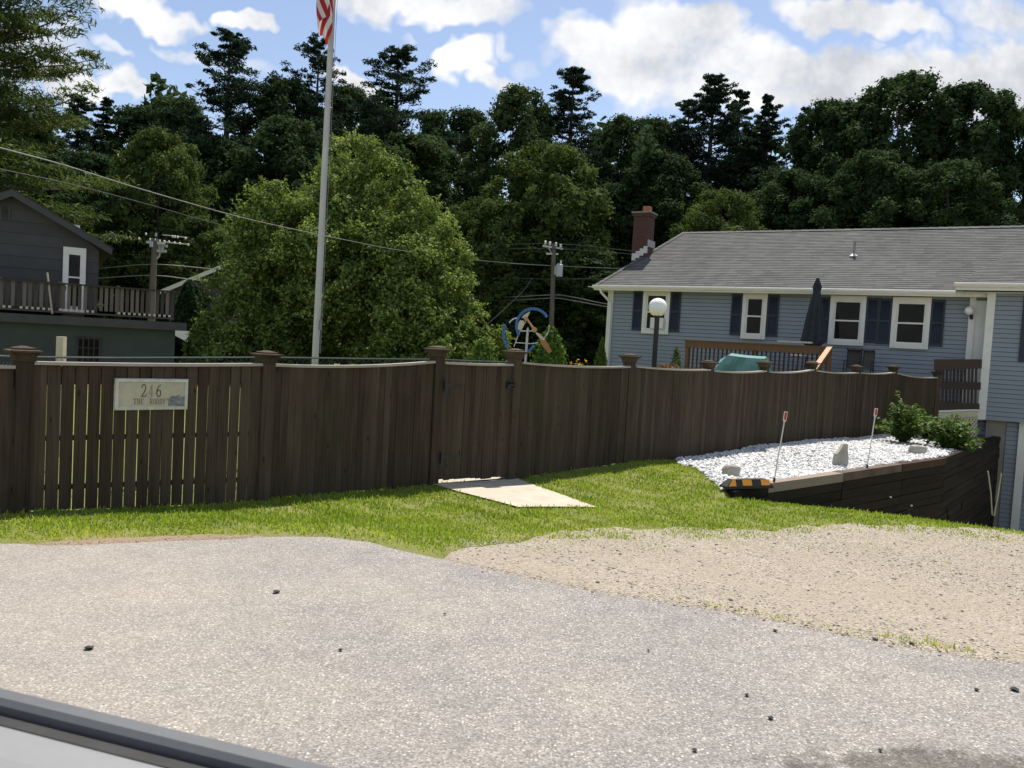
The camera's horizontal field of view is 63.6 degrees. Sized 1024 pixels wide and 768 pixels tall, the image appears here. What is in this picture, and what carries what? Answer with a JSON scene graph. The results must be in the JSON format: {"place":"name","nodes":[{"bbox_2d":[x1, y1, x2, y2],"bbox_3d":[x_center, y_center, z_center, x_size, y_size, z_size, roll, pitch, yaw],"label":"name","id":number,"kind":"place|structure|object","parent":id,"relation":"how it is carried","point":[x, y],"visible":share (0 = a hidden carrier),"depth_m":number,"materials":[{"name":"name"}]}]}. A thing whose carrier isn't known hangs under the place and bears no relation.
{"place":"outdoors","nodes":[
{"label":"outdoors","id":0,"kind":"place"},
{"bbox_2d":[0,169,229,226],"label":"utility wire","id":1,"kind":"object","parent":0,"point":[104,192],"visible":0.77,"depth_m":26.34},
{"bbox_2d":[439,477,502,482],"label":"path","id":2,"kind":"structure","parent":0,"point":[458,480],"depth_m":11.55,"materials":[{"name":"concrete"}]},
{"bbox_2d":[0,360,993,558],"bbox_3d":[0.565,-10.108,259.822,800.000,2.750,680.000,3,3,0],"label":"ground","id":3,"kind":"structure","parent":0,"point":[411,548],"depth_m":9.59,"materials":[{"name":"green plant"}]},
{"bbox_2d":[0,120,88,200],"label":"broadleaf tree","id":4,"kind":"object","parent":3,"relation":"on","point":[46,139],"visible":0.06,"depth_m":58.92,"materials":[{"name":"green plant"}]},
{"bbox_2d":[56,336,66,454],"bbox_3d":[-5.608,0.162,10.238,0.085,1.500,0.085,3,3,0],"label":"wooden post","id":5,"kind":"object","parent":3,"relation":"on","point":[61,345],"visible":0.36,"depth_m":10.17,"materials":[{"name":"beige paint"}]},
{"bbox_2d":[0,0,142,305],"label":"pine tree","id":6,"kind":"object","parent":3,"relation":"on","point":[13,114],"visible":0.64,"depth_m":39.38,"materials":[{"name":"green plant"}]},
{"bbox_2d":[53,92,107,193],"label":"pine tree","id":7,"kind":"object","parent":3,"relation":"on","point":[80,141],"visible":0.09,"depth_m":68.44,"materials":[{"name":"green plant"}]},
{"bbox_2d":[43,201,128,318],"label":"broadleaf tree","id":8,"kind":"object","parent":3,"relation":"on","point":[92,227],"visible":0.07,"depth_m":45.58,"materials":[{"name":"green plant"}]},
{"bbox_2d":[24,148,154,309],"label":"broadleaf tree","id":9,"kind":"object","parent":3,"relation":"on","point":[97,163],"visible":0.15,"depth_m":54.27,"materials":[{"name":"green plant"}]},
{"bbox_2d":[0,189,186,366],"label":"grey house","id":10,"kind":"structure","parent":3,"relation":"on","point":[38,242],"depth_m":26.64,"materials":[{"name":"grey"}]},
{"bbox_2d":[61,246,85,316],"bbox_3d":[-14.588,-3.363,27.490,0.675,2.349,0.115,2,3,-29],"label":"door","id":11,"kind":"structure","parent":10,"relation":"in","point":[74,268],"depth_m":27.49,"materials":[{"name":"white paint"}]},
{"bbox_2d":[76,337,100,361],"bbox_3d":[-13.376,-1.053,26.057,0.712,0.844,0.056,2,3,-29],"label":"window","id":12,"kind":"structure","parent":10,"relation":"in","point":[86,346],"depth_m":26.04,"materials":[{"name":"black glass"}]},
{"bbox_2d":[71,96,125,196],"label":"spruce tree","id":13,"kind":"object","parent":3,"relation":"on","point":[105,102],"visible":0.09,"depth_m":70.52,"materials":[{"name":"green plant"}]},
{"bbox_2d":[76,197,176,320],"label":"broadleaf tree","id":14,"kind":"object","parent":3,"relation":"on","point":[100,206],"visible":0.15,"depth_m":48.19,"materials":[{"name":"green plant"}]},
{"bbox_2d":[93,103,169,215],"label":"broadleaf tree","id":15,"kind":"object","parent":3,"relation":"on","point":[128,118],"visible":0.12,"depth_m":69.72,"materials":[{"name":"green plant"}]},
{"bbox_2d":[98,125,219,320],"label":"broadleaf tree","id":16,"kind":"object","parent":3,"relation":"on","point":[180,170],"visible":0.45,"depth_m":47.90,"materials":[{"name":"green plant"}]},
{"bbox_2d":[33,534,287,545],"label":"dirt verge","id":17,"kind":"structure","parent":3,"relation":"on","point":[115,540],"depth_m":6.62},
{"bbox_2d":[138,233,188,320],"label":"utility pole","id":18,"kind":"object","parent":3,"relation":"on","point":[156,245],"visible":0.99,"depth_m":41.69,"materials":[{"name":"brown wood"}]},
{"bbox_2d":[99,264,219,269],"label":"utility wire","id":19,"kind":"object","parent":18,"relation":"attached to","point":[157,264],"visible":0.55,"depth_m":42.41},
{"bbox_2d":[125,93,219,223],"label":"broadleaf tree","id":20,"kind":"object","parent":3,"relation":"on","point":[180,102],"visible":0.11,"depth_m":69.62,"materials":[{"name":"green plant"}]},
{"bbox_2d":[169,279,208,331],"bbox_3d":[-13.303,-2.383,33.975,1.868,3.896,1.831,3,3,0],"label":"evergreen shrub","id":21,"kind":"object","parent":3,"relation":"on","point":[187,302],"visible":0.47,"depth_m":33.60,"materials":[{"name":"green plant"}]},
{"bbox_2d":[141,215,244,321],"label":"broadleaf tree","id":22,"kind":"object","parent":3,"relation":"on","point":[187,225],"visible":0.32,"depth_m":46.25,"materials":[{"name":"green plant"}]},
{"bbox_2d":[179,322,211,367],"bbox_3d":[-11.033,-1.157,29.003,1.357,2.144,1.382,3,3,0],"label":"side shrub","id":23,"kind":"object","parent":3,"relation":"on","point":[192,348],"visible":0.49,"depth_m":28.71,"materials":[{"name":"green plant"}]},
{"bbox_2d":[148,134,259,268],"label":"broadleaf tree","id":24,"kind":"object","parent":3,"relation":"on","point":[215,164],"visible":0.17,"depth_m":59.54,"materials":[{"name":"green plant"}]},
{"bbox_2d":[174,331,243,362],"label":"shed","id":25,"kind":"structure","parent":3,"relation":"on","point":[181,337],"depth_m":29.93,"materials":[{"name":"grey"}]},
{"bbox_2d":[129,27,294,217],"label":"pine tree","id":26,"kind":"object","parent":3,"relation":"on","point":[234,93],"visible":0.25,"depth_m":63.39,"materials":[{"name":"green plant"}]},
{"bbox_2d":[160,265,290,340],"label":"gabled house","id":27,"kind":"structure","parent":3,"relation":"on","point":[177,287],"depth_m":45.63,"materials":[{"name":"grey"}]},
{"bbox_2d":[0,355,507,388],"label":"chain link fence","id":28,"kind":"object","parent":3,"relation":"on","point":[217,357],"visible":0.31,"depth_m":10.12,"materials":[{"name":"metal"}]},
{"bbox_2d":[211,74,323,211],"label":"broadleaf tree","id":29,"kind":"object","parent":3,"relation":"on","point":[283,88],"visible":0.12,"depth_m":65.31,"materials":[{"name":"green plant"}]},
{"bbox_2d":[213,114,329,258],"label":"broadleaf tree","id":30,"kind":"object","parent":3,"relation":"on","point":[272,136],"visible":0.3,"depth_m":57.39,"materials":[{"name":"green plant"}]},
{"bbox_2d":[253,32,364,185],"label":"pine tree","id":31,"kind":"object","parent":3,"relation":"on","point":[318,63],"visible":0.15,"depth_m":68.14,"materials":[{"name":"green plant"}]},
{"bbox_2d":[311,0,337,364],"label":"flagpole","id":32,"kind":"object","parent":3,"relation":"on","point":[318,312],"visible":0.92,"depth_m":12.91,"materials":[{"name":"metal"}]},
{"bbox_2d":[316,0,333,45],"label":"flag","id":33,"kind":"object","parent":32,"relation":"hanging from","point":[324,10],"visible":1,"depth_m":12.61,"materials":[{"name":"fabric"}]},
{"bbox_2d":[314,81,381,143],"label":"broadleaf tree","id":34,"kind":"object","parent":3,"relation":"on","point":[350,90],"visible":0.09,"depth_m":69.48,"materials":[{"name":"green plant"}]},
{"bbox_2d":[188,126,515,364],"bbox_3d":[-5.387,-4.534,31.180,11.670,10.213,8.526,3,3,0],"label":"yard tree","id":35,"kind":"object","parent":3,"relation":"on","point":[399,304],"visible":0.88,"depth_m":29.16,"materials":[{"name":"green plant"}]},
{"bbox_2d":[312,135,413,330],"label":"broadleaf tree","id":36,"kind":"object","parent":3,"relation":"on","point":[335,153],"visible":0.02,"depth_m":57.72,"materials":[{"name":"green plant"}]},
{"bbox_2d":[330,44,466,222],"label":"pine tree","id":37,"kind":"object","parent":3,"relation":"on","point":[379,124],"visible":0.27,"depth_m":63.80,"materials":[{"name":"green plant"}]},
{"bbox_2d":[374,130,479,273],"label":"broadleaf tree","id":38,"kind":"object","parent":3,"relation":"on","point":[435,156],"visible":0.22,"depth_m":59.55,"materials":[{"name":"green plant"}]},
{"bbox_2d":[410,108,460,245],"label":"broadleaf tree","id":39,"kind":"object","parent":3,"relation":"on","point":[432,119],"visible":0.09,"depth_m":72.07,"materials":[{"name":"green plant"}]},
{"bbox_2d":[0,97,871,361],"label":"undergrowth","id":40,"kind":"object","parent":3,"relation":"on","point":[528,220],"visible":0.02,"depth_m":55.09,"materials":[{"name":"plant"}]},
{"bbox_2d":[416,104,505,241],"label":"broadleaf tree","id":41,"kind":"object","parent":3,"relation":"on","point":[466,120],"visible":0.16,"depth_m":67.83,"materials":[{"name":"green plant"}]},
{"bbox_2d":[0,346,945,513],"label":"wooden fence","id":42,"kind":"object","parent":3,"relation":"on","point":[329,429],"visible":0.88,"depth_m":10.42,"materials":[{"name":"brown wood"}]},
{"bbox_2d":[114,378,187,410],"bbox_3d":[-3.674,0.106,8.435,0.735,0.325,0.032,0,4,-44],"label":"house number sign","id":43,"kind":"object","parent":42,"relation":"attached to","point":[147,394],"visible":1,"depth_m":8.42,"materials":[{"name":"paint"}]},
{"bbox_2d":[464,337,497,363],"bbox_3d":[-0.557,0.142,15.534,1.184,2.046,1.138,3,3,0],"label":"shrub","id":44,"kind":"object","parent":3,"relation":"on","point":[484,347],"visible":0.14,"depth_m":15.39,"materials":[{"name":"green plant"}]},
{"bbox_2d":[435,196,539,363],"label":"broadleaf tree","id":45,"kind":"object","parent":3,"relation":"on","point":[463,213],"visible":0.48,"depth_m":49.84,"materials":[{"name":"green plant"}]},
{"bbox_2d":[21,71,998,212],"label":"forest","id":46,"kind":"object","parent":3,"relation":"on","point":[161,85],"depth_m":76.00,"materials":[{"name":"plant"}]},
{"bbox_2d":[457,82,567,303],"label":"broadleaf tree","id":47,"kind":"object","parent":3,"relation":"on","point":[530,124],"visible":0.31,"depth_m":61.55,"materials":[{"name":"green plant"}]},
{"bbox_2d":[502,307,551,361],"bbox_3d":[0.208,-0.029,14.029,0.875,2.551,0.133,4,3,11],"label":"wind spinner","id":48,"kind":"object","parent":3,"relation":"on","point":[521,324],"visible":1,"depth_m":13.96,"materials":[{"name":"metal"}]},
{"bbox_2d":[464,140,622,361],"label":"broadleaf tree","id":49,"kind":"object","parent":3,"relation":"on","point":[519,167],"visible":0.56,"depth_m":51.18,"materials":[{"name":"green plant"}]},
{"bbox_2d":[529,326,568,364],"bbox_3d":[0.732,0.008,16.528,1.233,2.372,1.256,3,3,0],"label":"feathery shrub","id":50,"kind":"object","parent":3,"relation":"on","point":[541,356],"visible":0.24,"depth_m":16.34,"materials":[{"name":"green plant"}]},
{"bbox_2d":[542,240,562,362],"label":"utility pole","id":51,"kind":"object","parent":3,"relation":"on","point":[557,270],"visible":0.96,"depth_m":47.62,"materials":[{"name":"brown wood"}]},
{"bbox_2d":[0,147,549,265],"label":"utility wire","id":52,"kind":"object","parent":51,"relation":"attached to","point":[202,206],"visible":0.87,"depth_m":16.35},
{"bbox_2d":[471,298,606,306],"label":"utility wire","id":53,"kind":"object","parent":51,"relation":"attached to","point":[549,298],"visible":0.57,"depth_m":47.79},
{"bbox_2d":[473,294,606,303],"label":"utility wire","id":54,"kind":"object","parent":51,"relation":"attached to","point":[549,294],"visible":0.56,"depth_m":47.71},
{"bbox_2d":[499,238,614,365],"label":"broadleaf tree","id":55,"kind":"object","parent":3,"relation":"on","point":[599,316],"visible":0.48,"depth_m":49.91,"materials":[{"name":"green plant"}]},
{"bbox_2d":[508,66,624,236],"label":"pine tree","id":56,"kind":"object","parent":3,"relation":"on","point":[575,80],"visible":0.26,"depth_m":64.39,"materials":[{"name":"green plant"}]},
{"bbox_2d":[540,182,661,344],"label":"broadleaf tree","id":57,"kind":"object","parent":3,"relation":"on","point":[628,246],"visible":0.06,"depth_m":54.76,"materials":[{"name":"green plant"}]},
{"bbox_2d":[594,337,607,365],"bbox_3d":[2.055,-0.006,19.519,0.998,2.204,1.029,5,3,30],"label":"dwarf conifer","id":58,"kind":"object","parent":3,"relation":"on","point":[601,359],"visible":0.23,"depth_m":19.42,"materials":[{"name":"green plant"}]},
{"bbox_2d":[576,113,659,192],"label":"broadleaf tree","id":59,"kind":"object","parent":3,"relation":"on","point":[618,130],"visible":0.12,"depth_m":65.56,"materials":[{"name":"green plant"}]},
{"bbox_2d":[608,114,693,202],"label":"broadleaf tree","id":60,"kind":"object","parent":3,"relation":"on","point":[663,129],"visible":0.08,"depth_m":67.88,"materials":[{"name":"green plant"}]},
{"bbox_2d":[600,148,713,330],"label":"broadleaf tree","id":61,"kind":"object","parent":3,"relation":"on","point":[675,175],"visible":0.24,"depth_m":53.96,"materials":[{"name":"green plant"}]},
{"bbox_2d":[648,298,666,367],"bbox_3d":[3.023,-0.304,17.599,0.395,3.050,0.395,3,3,0],"label":"garden lamp","id":62,"kind":"object","parent":3,"relation":"on","point":[657,307],"visible":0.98,"depth_m":17.48,"materials":[{"name":"glass"}]},
{"bbox_2d":[669,347,681,368],"bbox_3d":[4.240,0.070,21.528,0.588,2.104,0.597,3,3,0],"label":"climbing shrub","id":63,"kind":"object","parent":3,"relation":"on","point":[678,363],"visible":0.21,"depth_m":21.43,"materials":[{"name":"green plant"}]},
{"bbox_2d":[665,98,727,229],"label":"pine tree","id":64,"kind":"object","parent":3,"relation":"on","point":[683,107],"visible":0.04,"depth_m":68.35,"materials":[{"name":"green plant"}]},
{"bbox_2d":[668,72,765,223],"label":"pine tree","id":65,"kind":"object","parent":3,"relation":"on","point":[711,100],"visible":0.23,"depth_m":65.88,"materials":[{"name":"green plant"}]},
{"bbox_2d":[669,186,770,238],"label":"broadleaf tree","id":66,"kind":"object","parent":3,"relation":"on","point":[700,219],"visible":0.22,"depth_m":48.48,"materials":[{"name":"green plant"}]},
{"bbox_2d":[694,89,771,216],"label":"spruce tree","id":67,"kind":"object","parent":3,"relation":"on","point":[740,94],"visible":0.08,"depth_m":68.15,"materials":[{"name":"green plant"}]},
{"bbox_2d":[714,353,772,372],"bbox_3d":[5.395,-0.083,19.291,1.594,1.239,0.857,3,3,0],"label":"covered table","id":68,"kind":"object","parent":3,"relation":"on","point":[736,362],"visible":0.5,"depth_m":18.88,"materials":[{"name":"fabric"}]},
{"bbox_2d":[722,93,793,217],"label":"spruce tree","id":69,"kind":"object","parent":3,"relation":"on","point":[765,127],"visible":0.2,"depth_m":68.44,"materials":[{"name":"green plant"}]},
{"bbox_2d":[683,340,833,371],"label":"deck","id":70,"kind":"structure","parent":3,"relation":"on","point":[825,357],"depth_m":23.58,"materials":[{"name":"brown wood"}]},
{"bbox_2d":[800,278,826,345],"bbox_3d":[8.951,-1.624,24.458,0.718,3.048,0.718,1,4,-38],"label":"patio umbrella","id":71,"kind":"object","parent":70,"relation":"on","point":[814,329],"visible":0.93,"depth_m":24.29,"materials":[{"name":"blue fabric"}]},
{"bbox_2d":[843,348,862,372],"bbox_3d":[10.124,-0.548,24.546,0.427,1.026,0.682,5,3,30],"label":"patio chair","id":72,"kind":"object","parent":70,"relation":"on","point":[854,356],"visible":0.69,"depth_m":24.78,"materials":[{"name":"grey"}]},
{"bbox_2d":[860,349,874,372],"bbox_3d":[10.289,-0.503,23.933,0.315,1.016,0.682,5,3,30],"label":"patio chair","id":73,"kind":"object","parent":70,"relation":"on","point":[868,360],"visible":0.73,"depth_m":24.16,"materials":[{"name":"grey"}]},
{"bbox_2d":[739,167,849,230],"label":"broadleaf tree","id":74,"kind":"object","parent":3,"relation":"on","point":[791,183],"visible":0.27,"depth_m":50.16,"materials":[{"name":"green plant"}]},
{"bbox_2d":[588,206,1023,531],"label":"blue house","id":75,"kind":"structure","parent":3,"relation":"on","point":[912,301],"depth_m":26.09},
{"bbox_2d":[641,291,670,333],"bbox_3d":[4.914,-2.470,28.261,0.966,1.505,0.200,5,3,30],"label":"window","id":76,"kind":"structure","parent":75,"relation":"in","point":[647,326],"depth_m":28.27,"materials":[{"name":"white paint"}]},
{"bbox_2d":[740,293,767,339],"bbox_3d":[7.815,-2.195,26.645,0.780,1.487,0.120,5,3,30],"label":"window","id":77,"kind":"structure","parent":75,"relation":"in","point":[754,307],"depth_m":26.65,"materials":[{"name":"white paint"}]},
{"bbox_2d":[827,295,866,345],"bbox_3d":[10.248,-1.943,25.252,1.027,1.513,0.120,5,3,30],"label":"window","id":78,"kind":"structure","parent":75,"relation":"in","point":[847,316],"depth_m":25.26,"materials":[{"name":"white paint"}]},
{"bbox_2d":[889,297,931,349],"bbox_3d":[11.767,-1.802,24.382,1.028,1.517,0.120,5,3,30],"label":"window","id":79,"kind":"structure","parent":75,"relation":"in","point":[910,322],"depth_m":24.38,"materials":[{"name":"white paint"}]},
{"bbox_2d":[961,297,986,419],"bbox_3d":[13.464,-0.735,23.439,1.040,3.523,0.080,5,3,30],"label":"door","id":80,"kind":"structure","parent":75,"relation":"in","point":[976,326],"depth_m":23.54,"materials":[{"name":"white paint"}]},
{"bbox_2d":[1010,422,1023,530],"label":"garage door","id":81,"kind":"structure","parent":75,"relation":"in","point":[1019,470],"depth_m":22.78,"materials":[{"name":"white paint"}]},
{"bbox_2d":[758,97,894,228],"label":"broadleaf tree","id":82,"kind":"object","parent":3,"relation":"on","point":[830,119],"visible":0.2,"depth_m":53.80,"materials":[{"name":"green plant"}]},
{"bbox_2d":[724,457,949,520],"bbox_3d":[6.979,2.582,17.134,3.098,2.324,13.885,6,4,44],"label":"gravel bed","id":83,"kind":"object","parent":3,"relation":"on","point":[806,471],"visible":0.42,"depth_m":14.11,"materials":[{"name":"gravel"}]},
{"bbox_2d":[722,464,740,477],"bbox_3d":[3.398,1.351,12.768,0.275,0.222,0.203,3,3,0],"label":"rock","id":84,"kind":"object","parent":83,"relation":"on","point":[732,469],"visible":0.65,"depth_m":12.68,"materials":[{"name":"stone"}]},
{"bbox_2d":[675,434,954,489],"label":"white gravel","id":85,"kind":"structure","parent":83,"relation":"on","point":[885,449],"depth_m":15.66,"materials":[{"name":"gravel"}]},
{"bbox_2d":[915,412,947,439],"bbox_3d":[10.719,1.111,21.044,1.197,0.808,1.106,3,3,0],"label":"leafy bush","id":86,"kind":"object","parent":85,"relation":"on","point":[925,435],"visible":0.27,"depth_m":20.98,"materials":[{"name":"green plant"}]},
{"bbox_2d":[832,443,848,465],"bbox_3d":[5.861,1.289,14.726,0.267,0.472,0.182,3,3,0],"label":"standing stone","id":87,"kind":"object","parent":83,"relation":"on","point":[840,455],"visible":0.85,"depth_m":14.65,"materials":[{"name":"stone"}]},
{"bbox_2d":[872,390,933,442],"bbox_3d":[9.372,0.807,19.689,1.379,1.295,1.353,3,3,0],"label":"leafy bush","id":88,"kind":"object","parent":83,"relation":"on","point":[903,427],"visible":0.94,"depth_m":19.52,"materials":[{"name":"green plant"}]},
{"bbox_2d":[908,445,927,453],"bbox_3d":[8.490,1.381,17.287,0.339,0.219,0.227,3,3,0],"label":"rock","id":89,"kind":"object","parent":83,"relation":"on","point":[913,449],"visible":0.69,"depth_m":17.19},
{"bbox_2d":[723,436,1000,527],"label":"retaining wall","id":90,"kind":"structure","parent":3,"relation":"on","point":[956,482],"depth_m":15.72,"materials":[{"name":"brown wood"}]},
{"bbox_2d":[719,478,773,488],"bbox_3d":[3.323,1.400,11.678,0.805,0.128,0.180,2,3,-23],"label":"parking stop","id":91,"kind":"object","parent":90,"relation":"on","point":[742,483],"visible":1,"depth_m":11.60,"materials":[{"name":"black rubber"}]},
{"bbox_2d":[773,411,787,481],"bbox_3d":[3.984,0.976,12.283,0.220,1.146,0.047,1,4,-34],"label":"reflector stake","id":92,"kind":"object","parent":90,"relation":"attached to","point":[784,421],"visible":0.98,"depth_m":12.28,"materials":[{"name":"white paint"}]},
{"bbox_2d":[866,408,877,467],"bbox_3d":[6.310,0.994,14.493,0.210,1.146,0.048,1,4,-36],"label":"reflector stake","id":93,"kind":"object","parent":90,"relation":"attached to","point":[875,412],"visible":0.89,"depth_m":14.49,"materials":[{"name":"white paint"}]},
{"bbox_2d":[987,471,1001,515],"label":"wooden poles","id":94,"kind":"object","parent":90,"relation":"on","point":[991,493],"visible":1,"depth_m":20.02,"materials":[{"name":"beige paint"}]},
{"bbox_2d":[808,148,942,229],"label":"broadleaf tree","id":95,"kind":"object","parent":3,"relation":"on","point":[880,172],"visible":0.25,"depth_m":46.19,"materials":[{"name":"green plant"}]},
{"bbox_2d":[828,66,992,228],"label":"broadleaf tree","id":96,"kind":"object","parent":3,"relation":"on","point":[903,90],"visible":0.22,"depth_m":51.42,"materials":[{"name":"green plant"}]},
{"bbox_2d":[921,413,985,451],"bbox_3d":[10.152,1.165,18.985,1.209,1.009,1.171,3,3,0],"label":"leafy bush","id":97,"kind":"object","parent":3,"relation":"on","point":[956,438],"visible":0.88,"depth_m":18.80,"materials":[{"name":"green plant"}]},
{"bbox_2d":[890,157,1020,227],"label":"broadleaf tree","id":98,"kind":"object","parent":3,"relation":"on","point":[959,177],"visible":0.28,"depth_m":44.18,"materials":[{"name":"green plant"}]},
{"bbox_2d":[934,359,981,436],"bbox_3d":[12.233,0.390,22.782,1.772,2.227,0.158,2,3,-20],"label":"porch","id":99,"kind":"object","parent":3,"relation":"on","point":[971,408],"visible":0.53,"depth_m":22.79,"materials":[{"name":"brown wood"}]},
{"bbox_2d":[895,79,1023,224],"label":"broadleaf tree","id":100,"kind":"object","parent":3,"relation":"on","point":[1004,114],"visible":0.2,"depth_m":49.34,"materials":[{"name":"green plant"}]},
{"bbox_2d":[988,105,1023,225],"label":"broadleaf tree","id":101,"kind":"object","parent":3,"relation":"on","point":[1010,153],"visible":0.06,"depth_m":50.16,"materials":[{"name":"green plant"}]},
{"bbox_2d":[0,537,1023,767],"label":"road","id":102,"kind":"structure","parent":0,"point":[220,640],"depth_m":4.42,"materials":[{"name":"asphalt"}]},
{"bbox_2d":[0,688,333,767],"bbox_3d":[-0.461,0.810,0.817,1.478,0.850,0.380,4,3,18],"label":"parked car","id":103,"kind":"object","parent":102,"relation":"on","point":[37,732],"visible":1,"depth_m":0.89,"materials":[{"name":"grey metal"}]},
{"bbox_2d":[0,457,1023,653],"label":"grass","id":104,"kind":"structure","parent":0,"point":[315,521],"depth_m":9.20,"materials":[{"name":"plant"}]},
{"bbox_2d":[0,0,1023,201],"label":"sky","id":105,"kind":"structure","parent":0,"point":[643,57],"materials":[{"name":"blue"}]},
{"bbox_2d":[435,478,593,506],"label":"path","id":106,"kind":"structure","parent":0,"point":[516,492],"depth_m":10.74,"materials":[{"name":"concrete"}]},
{"bbox_2d":[443,522,1023,677],"bbox_3d":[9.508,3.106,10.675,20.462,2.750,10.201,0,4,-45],"label":"gravel driveway","id":107,"kind":"structure","parent":0,"point":[715,569],"depth_m":7.29,"materials":[{"name":"gravel"}]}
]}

